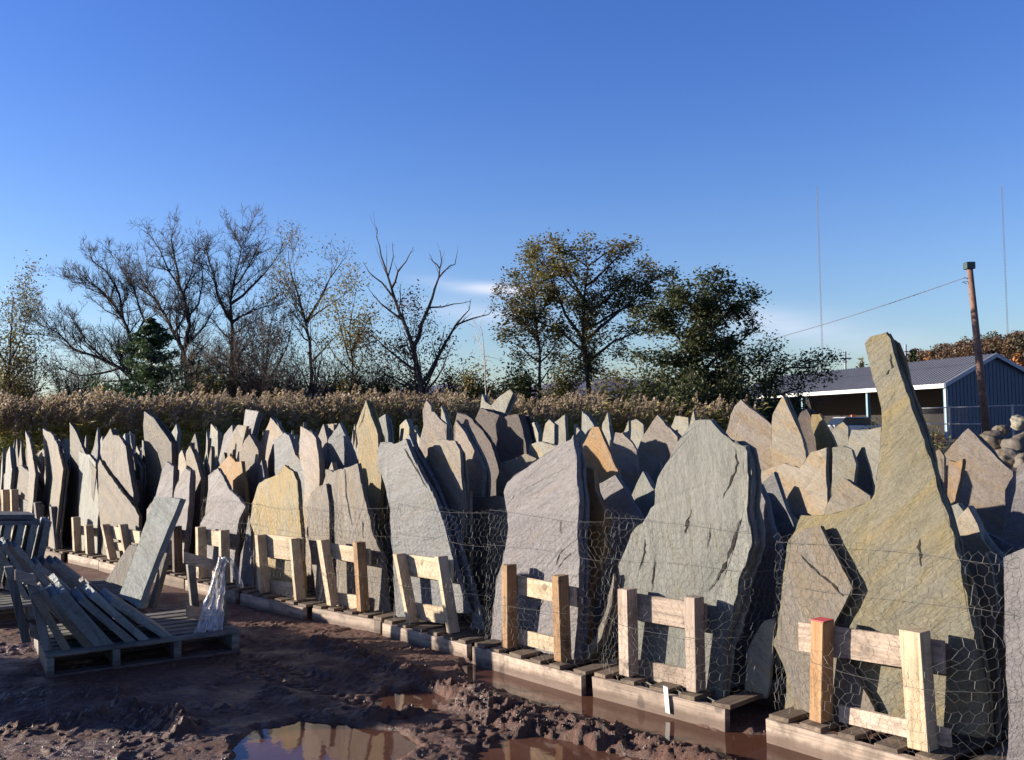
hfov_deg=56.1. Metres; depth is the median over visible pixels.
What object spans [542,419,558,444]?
flagstone
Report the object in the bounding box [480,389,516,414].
flagstone
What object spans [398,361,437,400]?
shrub
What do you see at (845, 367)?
utility pole
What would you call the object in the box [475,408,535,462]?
flagstone
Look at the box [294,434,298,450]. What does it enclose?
flagstone
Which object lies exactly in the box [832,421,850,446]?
flagstone
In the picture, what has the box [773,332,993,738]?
flagstone
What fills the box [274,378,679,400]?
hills
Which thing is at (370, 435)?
flagstone
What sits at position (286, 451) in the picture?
flagstone
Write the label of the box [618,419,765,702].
flagstone
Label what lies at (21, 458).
flagstone
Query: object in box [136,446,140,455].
flagstone
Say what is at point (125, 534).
slab rack pallet
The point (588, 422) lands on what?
flagstone
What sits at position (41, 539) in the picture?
cut flagstone
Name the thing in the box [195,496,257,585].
wire netting
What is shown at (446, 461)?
flagstone
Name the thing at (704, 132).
sky
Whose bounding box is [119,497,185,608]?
flagstone
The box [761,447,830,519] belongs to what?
flagstone
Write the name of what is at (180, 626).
tile pallet
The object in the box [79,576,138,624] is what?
cut flagstone
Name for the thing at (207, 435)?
flagstone
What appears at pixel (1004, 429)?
boulder
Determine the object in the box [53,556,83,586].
cut flagstone
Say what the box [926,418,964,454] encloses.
shrub
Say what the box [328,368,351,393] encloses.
shrub
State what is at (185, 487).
flagstone
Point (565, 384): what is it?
shrub
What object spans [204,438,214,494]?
flagstone
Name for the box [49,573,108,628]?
cut flagstone
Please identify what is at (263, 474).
flagstone
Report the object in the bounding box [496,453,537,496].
flagstone
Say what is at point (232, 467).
flagstone
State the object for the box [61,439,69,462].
flagstone
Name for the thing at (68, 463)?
flagstone
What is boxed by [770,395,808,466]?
flagstone
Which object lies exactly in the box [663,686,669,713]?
shipping tag
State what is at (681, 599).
wire netting
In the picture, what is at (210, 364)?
brushwood
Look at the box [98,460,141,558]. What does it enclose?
flagstone
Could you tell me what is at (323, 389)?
brushwood
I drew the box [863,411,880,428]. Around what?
shrub
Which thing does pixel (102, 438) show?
flagstone
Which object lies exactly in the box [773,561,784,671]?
flagstone
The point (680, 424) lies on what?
flagstone
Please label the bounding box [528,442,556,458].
flagstone
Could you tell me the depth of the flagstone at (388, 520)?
8.69 m
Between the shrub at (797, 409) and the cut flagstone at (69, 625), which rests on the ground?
the shrub at (797, 409)
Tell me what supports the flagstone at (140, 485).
on the slab rack pallet at (86, 557)
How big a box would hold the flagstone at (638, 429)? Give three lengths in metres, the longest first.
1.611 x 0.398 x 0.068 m
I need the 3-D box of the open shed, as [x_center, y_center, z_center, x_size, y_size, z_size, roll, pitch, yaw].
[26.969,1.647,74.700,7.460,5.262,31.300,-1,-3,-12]
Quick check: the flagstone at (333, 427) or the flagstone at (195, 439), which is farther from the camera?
the flagstone at (195, 439)
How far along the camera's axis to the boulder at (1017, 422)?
29.77 m
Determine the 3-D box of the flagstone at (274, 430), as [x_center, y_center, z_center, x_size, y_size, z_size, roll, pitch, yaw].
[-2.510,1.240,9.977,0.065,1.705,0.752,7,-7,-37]
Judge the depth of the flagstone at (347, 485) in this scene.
7.92 m
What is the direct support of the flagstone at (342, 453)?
on the ground
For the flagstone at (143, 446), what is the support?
on the ground
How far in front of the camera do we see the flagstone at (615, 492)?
6.38 m
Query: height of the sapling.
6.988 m
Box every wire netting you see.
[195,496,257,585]
[252,502,388,601]
[319,499,399,613]
[394,502,507,636]
[484,508,643,666]
[601,508,795,696]
[772,533,1022,759]
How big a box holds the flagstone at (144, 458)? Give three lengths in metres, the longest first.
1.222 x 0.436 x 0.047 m
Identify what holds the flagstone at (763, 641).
on the slab rack pallet at (686, 706)
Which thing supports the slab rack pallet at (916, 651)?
on the ground
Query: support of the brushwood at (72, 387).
on the ground
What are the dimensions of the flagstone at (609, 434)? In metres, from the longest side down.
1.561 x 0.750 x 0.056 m
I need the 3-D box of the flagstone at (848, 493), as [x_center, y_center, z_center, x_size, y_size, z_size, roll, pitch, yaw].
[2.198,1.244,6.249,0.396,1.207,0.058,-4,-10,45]
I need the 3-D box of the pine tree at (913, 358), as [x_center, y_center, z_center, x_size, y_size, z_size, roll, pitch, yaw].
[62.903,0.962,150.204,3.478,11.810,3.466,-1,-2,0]
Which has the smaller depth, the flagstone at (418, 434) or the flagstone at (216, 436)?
the flagstone at (216, 436)
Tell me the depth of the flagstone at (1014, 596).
4.07 m
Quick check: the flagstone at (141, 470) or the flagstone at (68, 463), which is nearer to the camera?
the flagstone at (141, 470)
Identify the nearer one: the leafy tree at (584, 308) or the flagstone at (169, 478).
the flagstone at (169, 478)
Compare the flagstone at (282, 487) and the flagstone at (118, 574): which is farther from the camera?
the flagstone at (282, 487)
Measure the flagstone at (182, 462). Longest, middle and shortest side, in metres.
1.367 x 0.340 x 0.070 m
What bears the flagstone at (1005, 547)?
on the slab rack pallet at (916, 651)
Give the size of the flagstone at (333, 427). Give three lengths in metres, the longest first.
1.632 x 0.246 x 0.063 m
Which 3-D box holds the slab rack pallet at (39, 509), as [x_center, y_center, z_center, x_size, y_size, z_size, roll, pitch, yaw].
[-5.762,1.929,12.624,1.026,0.720,1.947,1,-3,-45]
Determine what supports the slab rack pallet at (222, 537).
on the ground
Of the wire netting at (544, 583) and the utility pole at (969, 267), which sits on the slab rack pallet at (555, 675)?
the wire netting at (544, 583)
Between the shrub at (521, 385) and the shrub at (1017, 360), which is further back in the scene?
the shrub at (1017, 360)
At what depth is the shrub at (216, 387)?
52.91 m
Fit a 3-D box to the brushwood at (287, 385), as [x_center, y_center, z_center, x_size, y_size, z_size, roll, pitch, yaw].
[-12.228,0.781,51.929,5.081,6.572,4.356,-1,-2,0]
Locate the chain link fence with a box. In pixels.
[922,404,1023,442]
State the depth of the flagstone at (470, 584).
7.13 m
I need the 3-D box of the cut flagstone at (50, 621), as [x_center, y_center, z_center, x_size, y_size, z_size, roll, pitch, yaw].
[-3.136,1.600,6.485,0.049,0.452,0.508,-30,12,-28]
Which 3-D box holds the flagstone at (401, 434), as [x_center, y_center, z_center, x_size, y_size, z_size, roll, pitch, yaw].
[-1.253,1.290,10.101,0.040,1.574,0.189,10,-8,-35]
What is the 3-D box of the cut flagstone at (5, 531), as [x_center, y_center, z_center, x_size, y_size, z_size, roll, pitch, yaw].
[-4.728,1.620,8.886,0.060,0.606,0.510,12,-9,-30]
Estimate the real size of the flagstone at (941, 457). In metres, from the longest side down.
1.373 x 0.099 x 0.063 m
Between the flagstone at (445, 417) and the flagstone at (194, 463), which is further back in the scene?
the flagstone at (445, 417)
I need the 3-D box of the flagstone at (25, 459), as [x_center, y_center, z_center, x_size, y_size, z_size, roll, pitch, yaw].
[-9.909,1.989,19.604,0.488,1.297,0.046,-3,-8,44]
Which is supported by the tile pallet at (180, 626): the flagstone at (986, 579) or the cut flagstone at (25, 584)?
the cut flagstone at (25, 584)
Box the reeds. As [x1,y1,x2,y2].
[0,382,767,477]
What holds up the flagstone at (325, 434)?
on the ground
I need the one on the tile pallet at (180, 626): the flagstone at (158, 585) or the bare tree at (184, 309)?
the flagstone at (158, 585)
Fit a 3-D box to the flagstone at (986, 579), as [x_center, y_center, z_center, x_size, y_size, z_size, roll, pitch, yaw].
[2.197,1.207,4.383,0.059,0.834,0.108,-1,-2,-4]
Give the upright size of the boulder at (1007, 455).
0.689 m
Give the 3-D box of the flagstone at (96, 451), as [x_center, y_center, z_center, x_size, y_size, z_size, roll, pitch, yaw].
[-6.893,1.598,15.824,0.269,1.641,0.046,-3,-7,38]
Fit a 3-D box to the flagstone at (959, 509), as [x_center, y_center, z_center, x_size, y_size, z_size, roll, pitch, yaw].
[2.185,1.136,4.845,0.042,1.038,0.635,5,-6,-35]
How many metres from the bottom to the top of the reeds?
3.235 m
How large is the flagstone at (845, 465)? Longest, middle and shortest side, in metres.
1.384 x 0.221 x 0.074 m
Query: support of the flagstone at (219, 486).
on the slab rack pallet at (222, 537)
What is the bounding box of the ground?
[0,435,1016,759]
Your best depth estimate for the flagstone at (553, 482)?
6.19 m
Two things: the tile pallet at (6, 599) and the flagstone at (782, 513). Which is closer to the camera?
the flagstone at (782, 513)
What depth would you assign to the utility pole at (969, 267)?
44.98 m
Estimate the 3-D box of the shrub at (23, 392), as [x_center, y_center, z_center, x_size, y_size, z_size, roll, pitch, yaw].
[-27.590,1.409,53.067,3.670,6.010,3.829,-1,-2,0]
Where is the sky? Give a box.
[0,0,1023,399]
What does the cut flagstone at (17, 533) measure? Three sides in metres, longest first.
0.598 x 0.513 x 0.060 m
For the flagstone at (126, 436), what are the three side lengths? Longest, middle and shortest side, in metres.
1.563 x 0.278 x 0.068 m
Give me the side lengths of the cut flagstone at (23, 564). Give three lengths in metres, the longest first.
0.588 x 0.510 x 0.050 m
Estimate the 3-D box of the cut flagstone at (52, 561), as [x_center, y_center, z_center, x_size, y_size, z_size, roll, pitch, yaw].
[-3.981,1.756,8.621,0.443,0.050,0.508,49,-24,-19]
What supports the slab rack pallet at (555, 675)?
on the ground
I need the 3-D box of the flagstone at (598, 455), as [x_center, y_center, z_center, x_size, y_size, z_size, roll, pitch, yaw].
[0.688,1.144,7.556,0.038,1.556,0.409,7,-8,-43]
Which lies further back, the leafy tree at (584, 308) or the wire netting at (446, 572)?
the leafy tree at (584, 308)
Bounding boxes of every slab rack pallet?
[1,489,65,551]
[19,498,74,561]
[68,517,106,569]
[99,524,141,572]
[154,526,186,588]
[185,526,255,602]
[240,534,393,618]
[312,539,395,633]
[382,553,491,658]
[472,564,618,695]
[592,587,786,731]
[766,617,1008,759]
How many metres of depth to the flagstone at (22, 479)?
13.22 m
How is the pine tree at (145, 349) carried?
on the ground
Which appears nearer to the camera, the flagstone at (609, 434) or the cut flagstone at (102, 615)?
the cut flagstone at (102, 615)
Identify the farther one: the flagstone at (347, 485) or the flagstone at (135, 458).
the flagstone at (135, 458)
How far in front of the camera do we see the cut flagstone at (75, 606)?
6.39 m
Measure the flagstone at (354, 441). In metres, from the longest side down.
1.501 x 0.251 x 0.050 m
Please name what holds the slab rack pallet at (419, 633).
on the ground
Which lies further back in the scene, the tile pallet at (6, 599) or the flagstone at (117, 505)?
the flagstone at (117, 505)
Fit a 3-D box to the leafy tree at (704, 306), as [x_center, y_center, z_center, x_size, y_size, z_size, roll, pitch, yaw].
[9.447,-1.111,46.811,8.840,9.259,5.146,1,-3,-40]
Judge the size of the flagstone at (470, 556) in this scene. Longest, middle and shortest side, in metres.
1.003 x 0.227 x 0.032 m
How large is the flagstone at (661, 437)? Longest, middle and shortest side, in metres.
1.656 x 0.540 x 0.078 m
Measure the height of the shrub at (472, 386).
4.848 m
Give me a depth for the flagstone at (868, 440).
9.45 m
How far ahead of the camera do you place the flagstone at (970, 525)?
4.63 m
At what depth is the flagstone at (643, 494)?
6.62 m
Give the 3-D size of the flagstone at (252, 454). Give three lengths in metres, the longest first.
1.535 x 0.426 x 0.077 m
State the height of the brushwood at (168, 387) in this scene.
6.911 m
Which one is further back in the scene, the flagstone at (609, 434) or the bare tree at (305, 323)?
the bare tree at (305, 323)
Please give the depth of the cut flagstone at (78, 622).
6.35 m
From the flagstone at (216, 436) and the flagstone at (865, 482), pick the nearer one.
the flagstone at (865, 482)
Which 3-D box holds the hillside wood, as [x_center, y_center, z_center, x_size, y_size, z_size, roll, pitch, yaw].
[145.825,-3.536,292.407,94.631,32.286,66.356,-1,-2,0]
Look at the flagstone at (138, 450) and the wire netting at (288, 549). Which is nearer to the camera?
the wire netting at (288, 549)
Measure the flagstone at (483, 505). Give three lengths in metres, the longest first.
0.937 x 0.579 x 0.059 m
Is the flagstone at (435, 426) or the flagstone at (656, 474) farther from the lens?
the flagstone at (435, 426)
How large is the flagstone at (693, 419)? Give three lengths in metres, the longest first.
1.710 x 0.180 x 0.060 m
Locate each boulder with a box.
[980,430,1003,449]
[992,425,1009,435]
[995,447,1019,466]
[1000,432,1023,452]
[1010,415,1023,430]
[1013,453,1023,467]
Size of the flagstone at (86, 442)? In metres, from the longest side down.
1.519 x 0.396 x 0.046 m
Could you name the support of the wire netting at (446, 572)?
on the slab rack pallet at (419, 633)
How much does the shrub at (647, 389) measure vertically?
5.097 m
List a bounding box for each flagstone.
[0,446,16,538]
[0,448,4,504]
[0,511,34,519]
[0,518,39,524]
[0,525,11,585]
[0,537,24,571]
[0,547,29,599]
[2,524,24,589]
[5,538,44,586]
[12,540,52,586]
[15,438,19,466]
[15,465,44,538]
[18,440,24,465]
[21,524,37,586]
[23,431,38,536]
[23,583,63,624]
[24,446,27,465]
[26,585,70,649]
[31,517,51,558]
[31,556,71,589]
[36,457,43,494]
[37,448,68,540]
[37,582,93,647]
[38,556,86,593]
[43,428,68,549]
[44,583,103,645]
[46,555,85,592]
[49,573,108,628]
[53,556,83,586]
[53,581,113,644]
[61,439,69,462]
[65,422,97,555]
[67,458,70,495]
[70,587,135,641]
[78,451,99,552]
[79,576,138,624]
[82,584,148,640]
[84,435,87,451]
[92,427,100,459]
[96,428,138,558]
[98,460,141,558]
[99,587,172,637]
[100,436,104,456]
[106,545,137,586]
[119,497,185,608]
[123,433,130,443]
[130,431,135,450]
[132,449,145,530]
[133,454,138,479]
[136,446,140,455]
[136,479,142,512]
[142,440,144,455]
[142,449,146,524]
[143,411,178,522]
[147,461,178,565]
[147,552,170,607]
[172,424,180,448]
[174,468,195,576]
[178,449,187,478]
[186,445,207,553]
[191,433,200,456]
[200,468,248,581]
[203,431,209,464]
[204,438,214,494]
[210,424,221,469]
[218,425,236,465]
[218,455,249,556]
[220,452,226,464]
[228,425,249,461]
[236,515,255,585]
[239,434,264,510]
[243,409,262,436]
[249,459,268,514]
[250,465,306,596]
[260,417,284,477]
[274,432,304,498]
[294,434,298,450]
[299,426,324,587]
[307,483,336,600]
[314,462,337,586]
[318,424,332,475]
[325,463,391,612]
[327,423,337,432]
[328,422,358,468]
[351,430,357,449]
[356,400,387,554]
[377,439,472,616]
[379,414,393,442]
[386,502,389,560]
[387,523,394,599]
[394,433,480,614]
[399,419,414,439]
[399,428,403,441]
[414,426,420,445]
[419,400,448,459]
[427,439,468,619]
[441,405,452,440]
[453,413,500,495]
[455,420,490,496]
[461,490,473,621]
[471,603,489,630]
[473,495,507,618]
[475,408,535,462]
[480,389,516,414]
[491,437,589,660]
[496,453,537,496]
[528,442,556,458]
[532,421,541,441]
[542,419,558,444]
[555,415,568,443]
[573,424,586,443]
[582,411,597,435]
[582,573,620,659]
[583,427,620,483]
[586,466,612,644]
[593,474,644,646]
[602,412,611,434]
[605,426,613,449]
[612,432,639,494]
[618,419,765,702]
[624,420,630,438]
[631,419,645,448]
[632,471,655,517]
[638,415,681,477]
[651,462,662,485]
[671,416,690,435]
[689,410,696,426]
[726,399,771,471]
[733,484,783,672]
[745,618,775,698]
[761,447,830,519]
[762,471,797,668]
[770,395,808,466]
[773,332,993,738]
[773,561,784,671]
[777,525,881,733]
[798,408,815,453]
[811,413,837,492]
[823,478,873,514]
[831,445,858,494]
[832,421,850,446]
[848,427,881,493]
[856,447,874,493]
[936,449,945,490]
[945,428,1014,539]
[947,459,965,504]
[951,503,1004,562]
[956,505,1008,728]
[980,552,1000,739]
[987,532,1021,555]
[1003,463,1023,547]
[1003,548,1023,759]
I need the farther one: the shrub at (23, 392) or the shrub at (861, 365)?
the shrub at (861, 365)
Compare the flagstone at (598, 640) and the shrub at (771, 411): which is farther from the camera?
the shrub at (771, 411)
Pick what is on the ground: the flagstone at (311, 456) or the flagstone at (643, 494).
the flagstone at (311, 456)
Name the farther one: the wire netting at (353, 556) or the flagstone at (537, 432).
the flagstone at (537, 432)
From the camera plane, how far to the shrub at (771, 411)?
43.66 m
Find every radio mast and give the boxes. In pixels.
[816,187,823,370]
[1001,187,1008,333]
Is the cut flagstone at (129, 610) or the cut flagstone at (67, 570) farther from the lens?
the cut flagstone at (67, 570)
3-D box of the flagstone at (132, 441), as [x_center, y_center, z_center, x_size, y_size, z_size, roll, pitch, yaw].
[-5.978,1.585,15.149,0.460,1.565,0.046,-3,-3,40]
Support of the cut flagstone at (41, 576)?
on the tile pallet at (6, 599)
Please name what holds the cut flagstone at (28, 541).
on the tile pallet at (6, 599)
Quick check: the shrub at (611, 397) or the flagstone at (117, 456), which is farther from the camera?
the shrub at (611, 397)
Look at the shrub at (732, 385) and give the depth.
42.79 m
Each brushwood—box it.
[0,341,48,395]
[37,346,127,400]
[141,335,202,399]
[165,322,242,394]
[202,309,289,403]
[243,335,316,402]
[295,342,365,399]
[331,351,409,398]
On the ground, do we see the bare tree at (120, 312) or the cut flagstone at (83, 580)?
the bare tree at (120, 312)
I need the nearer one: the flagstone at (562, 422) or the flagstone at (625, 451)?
the flagstone at (625, 451)
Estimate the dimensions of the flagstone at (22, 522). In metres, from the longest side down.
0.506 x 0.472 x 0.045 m
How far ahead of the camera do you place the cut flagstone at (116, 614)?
6.50 m
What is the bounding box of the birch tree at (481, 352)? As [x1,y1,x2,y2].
[465,312,503,394]
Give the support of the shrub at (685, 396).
on the ground
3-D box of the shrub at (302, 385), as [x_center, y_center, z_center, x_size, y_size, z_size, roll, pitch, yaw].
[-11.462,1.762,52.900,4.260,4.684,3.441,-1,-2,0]
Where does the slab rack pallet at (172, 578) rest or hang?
on the ground
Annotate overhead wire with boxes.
[713,278,963,353]
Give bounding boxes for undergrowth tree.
[0,250,72,405]
[213,267,313,390]
[306,253,402,397]
[341,279,479,398]
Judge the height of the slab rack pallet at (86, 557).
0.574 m
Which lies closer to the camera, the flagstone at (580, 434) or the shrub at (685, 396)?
the flagstone at (580, 434)
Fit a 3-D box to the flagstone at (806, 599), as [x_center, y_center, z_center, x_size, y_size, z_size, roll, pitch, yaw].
[1.558,1.198,4.739,0.031,0.949,0.587,6,-6,-38]
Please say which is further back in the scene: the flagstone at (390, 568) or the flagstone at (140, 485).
the flagstone at (140, 485)
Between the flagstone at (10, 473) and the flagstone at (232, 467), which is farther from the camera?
the flagstone at (10, 473)
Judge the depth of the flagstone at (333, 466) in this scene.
8.67 m
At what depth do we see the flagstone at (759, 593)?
5.54 m
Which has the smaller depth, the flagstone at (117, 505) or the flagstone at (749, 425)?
the flagstone at (749, 425)
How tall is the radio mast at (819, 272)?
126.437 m
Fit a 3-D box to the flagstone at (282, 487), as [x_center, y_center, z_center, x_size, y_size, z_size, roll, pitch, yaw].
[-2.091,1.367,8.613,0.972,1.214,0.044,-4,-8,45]
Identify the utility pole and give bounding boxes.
[840,351,851,368]
[963,262,990,432]
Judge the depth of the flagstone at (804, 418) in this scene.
8.20 m
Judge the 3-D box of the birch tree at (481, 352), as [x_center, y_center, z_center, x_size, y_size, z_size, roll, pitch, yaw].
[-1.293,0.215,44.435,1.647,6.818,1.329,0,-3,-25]
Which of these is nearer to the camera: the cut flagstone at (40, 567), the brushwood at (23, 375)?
the cut flagstone at (40, 567)
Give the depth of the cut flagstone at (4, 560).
8.20 m
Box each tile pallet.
[0,579,143,624]
[4,551,240,677]
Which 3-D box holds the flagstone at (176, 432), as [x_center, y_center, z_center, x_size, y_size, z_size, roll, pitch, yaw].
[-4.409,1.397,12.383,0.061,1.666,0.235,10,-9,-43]
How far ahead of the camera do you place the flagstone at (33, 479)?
12.78 m
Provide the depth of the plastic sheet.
6.87 m
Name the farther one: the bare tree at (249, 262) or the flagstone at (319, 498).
the bare tree at (249, 262)
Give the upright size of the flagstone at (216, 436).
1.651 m
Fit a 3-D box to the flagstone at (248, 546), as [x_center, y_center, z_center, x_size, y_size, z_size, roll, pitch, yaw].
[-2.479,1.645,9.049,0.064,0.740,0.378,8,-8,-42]
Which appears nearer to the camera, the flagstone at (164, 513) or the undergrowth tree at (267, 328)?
the flagstone at (164, 513)
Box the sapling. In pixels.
[0,329,71,400]
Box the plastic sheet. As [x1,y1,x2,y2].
[192,556,243,636]
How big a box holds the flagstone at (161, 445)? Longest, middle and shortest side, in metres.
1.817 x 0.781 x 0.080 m
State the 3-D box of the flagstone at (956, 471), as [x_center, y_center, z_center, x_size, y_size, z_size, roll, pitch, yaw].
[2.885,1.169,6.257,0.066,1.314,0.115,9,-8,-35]
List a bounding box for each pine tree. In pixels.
[80,316,262,404]
[909,348,918,361]
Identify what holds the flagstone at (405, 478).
on the slab rack pallet at (419, 633)
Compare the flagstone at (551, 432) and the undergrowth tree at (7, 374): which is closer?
the flagstone at (551, 432)
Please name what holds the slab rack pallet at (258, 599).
on the ground
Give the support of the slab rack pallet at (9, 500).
on the ground
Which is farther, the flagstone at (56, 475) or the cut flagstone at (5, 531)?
the flagstone at (56, 475)
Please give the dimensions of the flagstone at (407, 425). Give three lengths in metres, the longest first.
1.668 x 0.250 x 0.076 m
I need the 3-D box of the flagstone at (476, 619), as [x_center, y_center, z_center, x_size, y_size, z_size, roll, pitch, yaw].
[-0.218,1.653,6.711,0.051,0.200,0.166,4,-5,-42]
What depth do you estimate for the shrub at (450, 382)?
51.87 m
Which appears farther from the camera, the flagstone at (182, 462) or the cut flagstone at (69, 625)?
the flagstone at (182, 462)
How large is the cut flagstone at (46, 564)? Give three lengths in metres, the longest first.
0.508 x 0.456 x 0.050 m
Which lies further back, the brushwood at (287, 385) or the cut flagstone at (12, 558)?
the brushwood at (287, 385)
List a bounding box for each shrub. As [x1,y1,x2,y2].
[0,356,43,400]
[186,361,237,396]
[297,370,321,398]
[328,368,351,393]
[361,359,413,398]
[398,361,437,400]
[433,372,460,393]
[447,355,507,399]
[495,345,550,402]
[528,352,587,404]
[579,360,641,431]
[616,353,682,430]
[657,359,728,422]
[702,360,772,430]
[749,387,790,422]
[793,400,825,418]
[856,356,868,367]
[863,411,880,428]
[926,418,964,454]
[1009,350,1023,366]
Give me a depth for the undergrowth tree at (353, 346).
51.09 m
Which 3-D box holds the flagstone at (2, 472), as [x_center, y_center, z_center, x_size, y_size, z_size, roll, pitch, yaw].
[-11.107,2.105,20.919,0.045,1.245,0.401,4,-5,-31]
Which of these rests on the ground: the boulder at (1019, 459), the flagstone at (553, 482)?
the boulder at (1019, 459)
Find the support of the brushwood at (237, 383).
on the ground
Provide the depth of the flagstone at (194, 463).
10.19 m
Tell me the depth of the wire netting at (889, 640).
4.39 m
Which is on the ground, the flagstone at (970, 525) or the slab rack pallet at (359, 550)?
the slab rack pallet at (359, 550)
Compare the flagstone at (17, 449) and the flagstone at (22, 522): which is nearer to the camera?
the flagstone at (22, 522)
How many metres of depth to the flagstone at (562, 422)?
11.46 m
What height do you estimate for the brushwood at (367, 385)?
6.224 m
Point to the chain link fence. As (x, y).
(950, 421)
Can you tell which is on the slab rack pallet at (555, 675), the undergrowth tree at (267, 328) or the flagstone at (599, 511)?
the flagstone at (599, 511)
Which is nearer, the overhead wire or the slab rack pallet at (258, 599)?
the slab rack pallet at (258, 599)
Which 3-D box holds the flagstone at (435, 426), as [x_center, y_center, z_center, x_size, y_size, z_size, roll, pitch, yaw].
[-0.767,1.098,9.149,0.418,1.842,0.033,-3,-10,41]
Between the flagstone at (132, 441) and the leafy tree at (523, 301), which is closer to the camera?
the flagstone at (132, 441)
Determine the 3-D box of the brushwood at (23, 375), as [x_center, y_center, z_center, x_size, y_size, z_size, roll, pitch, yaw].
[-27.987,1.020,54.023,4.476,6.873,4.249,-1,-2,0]
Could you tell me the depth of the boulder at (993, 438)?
28.66 m
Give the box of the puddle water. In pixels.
[232,664,821,759]
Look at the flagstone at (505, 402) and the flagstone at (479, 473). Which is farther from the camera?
the flagstone at (505, 402)
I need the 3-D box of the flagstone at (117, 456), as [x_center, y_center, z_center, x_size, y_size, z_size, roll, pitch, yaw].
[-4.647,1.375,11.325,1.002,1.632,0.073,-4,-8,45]
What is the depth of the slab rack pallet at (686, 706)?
5.32 m
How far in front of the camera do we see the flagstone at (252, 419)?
10.45 m
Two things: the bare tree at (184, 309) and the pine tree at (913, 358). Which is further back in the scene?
the pine tree at (913, 358)
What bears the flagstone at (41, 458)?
on the slab rack pallet at (9, 500)
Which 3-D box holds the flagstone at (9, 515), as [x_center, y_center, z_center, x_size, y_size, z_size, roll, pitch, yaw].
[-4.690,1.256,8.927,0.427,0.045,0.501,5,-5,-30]
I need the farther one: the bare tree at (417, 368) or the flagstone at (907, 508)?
the bare tree at (417, 368)
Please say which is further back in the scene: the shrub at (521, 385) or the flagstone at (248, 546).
the shrub at (521, 385)
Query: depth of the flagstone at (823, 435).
8.02 m
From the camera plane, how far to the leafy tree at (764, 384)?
45.86 m
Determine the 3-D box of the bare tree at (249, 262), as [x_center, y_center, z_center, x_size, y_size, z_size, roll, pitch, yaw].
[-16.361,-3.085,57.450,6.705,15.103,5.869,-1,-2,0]
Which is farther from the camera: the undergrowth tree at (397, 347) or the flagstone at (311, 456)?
the undergrowth tree at (397, 347)
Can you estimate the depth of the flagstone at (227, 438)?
10.58 m
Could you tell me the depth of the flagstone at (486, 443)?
8.34 m
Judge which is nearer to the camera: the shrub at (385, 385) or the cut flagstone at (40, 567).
the cut flagstone at (40, 567)
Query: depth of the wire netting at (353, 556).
7.64 m
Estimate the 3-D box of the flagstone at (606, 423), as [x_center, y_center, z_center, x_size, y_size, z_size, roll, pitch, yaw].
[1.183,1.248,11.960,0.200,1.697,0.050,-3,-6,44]
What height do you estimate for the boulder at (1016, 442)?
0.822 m
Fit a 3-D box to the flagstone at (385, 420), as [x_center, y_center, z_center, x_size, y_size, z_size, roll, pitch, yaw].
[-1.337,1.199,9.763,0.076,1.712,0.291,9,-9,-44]
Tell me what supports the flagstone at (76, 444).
on the ground
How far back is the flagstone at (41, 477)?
13.15 m
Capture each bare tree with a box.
[0,232,178,393]
[106,204,234,395]
[178,202,289,392]
[257,219,359,395]
[363,213,495,395]
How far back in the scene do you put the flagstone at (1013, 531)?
6.21 m
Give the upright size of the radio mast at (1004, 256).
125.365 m
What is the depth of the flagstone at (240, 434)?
10.24 m
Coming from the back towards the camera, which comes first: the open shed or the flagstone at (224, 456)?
the open shed
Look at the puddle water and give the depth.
4.90 m
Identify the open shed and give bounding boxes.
[748,353,1023,438]
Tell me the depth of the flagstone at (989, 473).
6.87 m
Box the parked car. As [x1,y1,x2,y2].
[827,415,881,431]
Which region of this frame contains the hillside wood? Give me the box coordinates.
[907,330,1023,364]
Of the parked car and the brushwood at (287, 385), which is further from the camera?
the parked car
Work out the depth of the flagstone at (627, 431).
11.45 m
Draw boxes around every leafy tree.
[484,227,594,397]
[493,229,685,392]
[617,263,771,397]
[726,330,850,413]

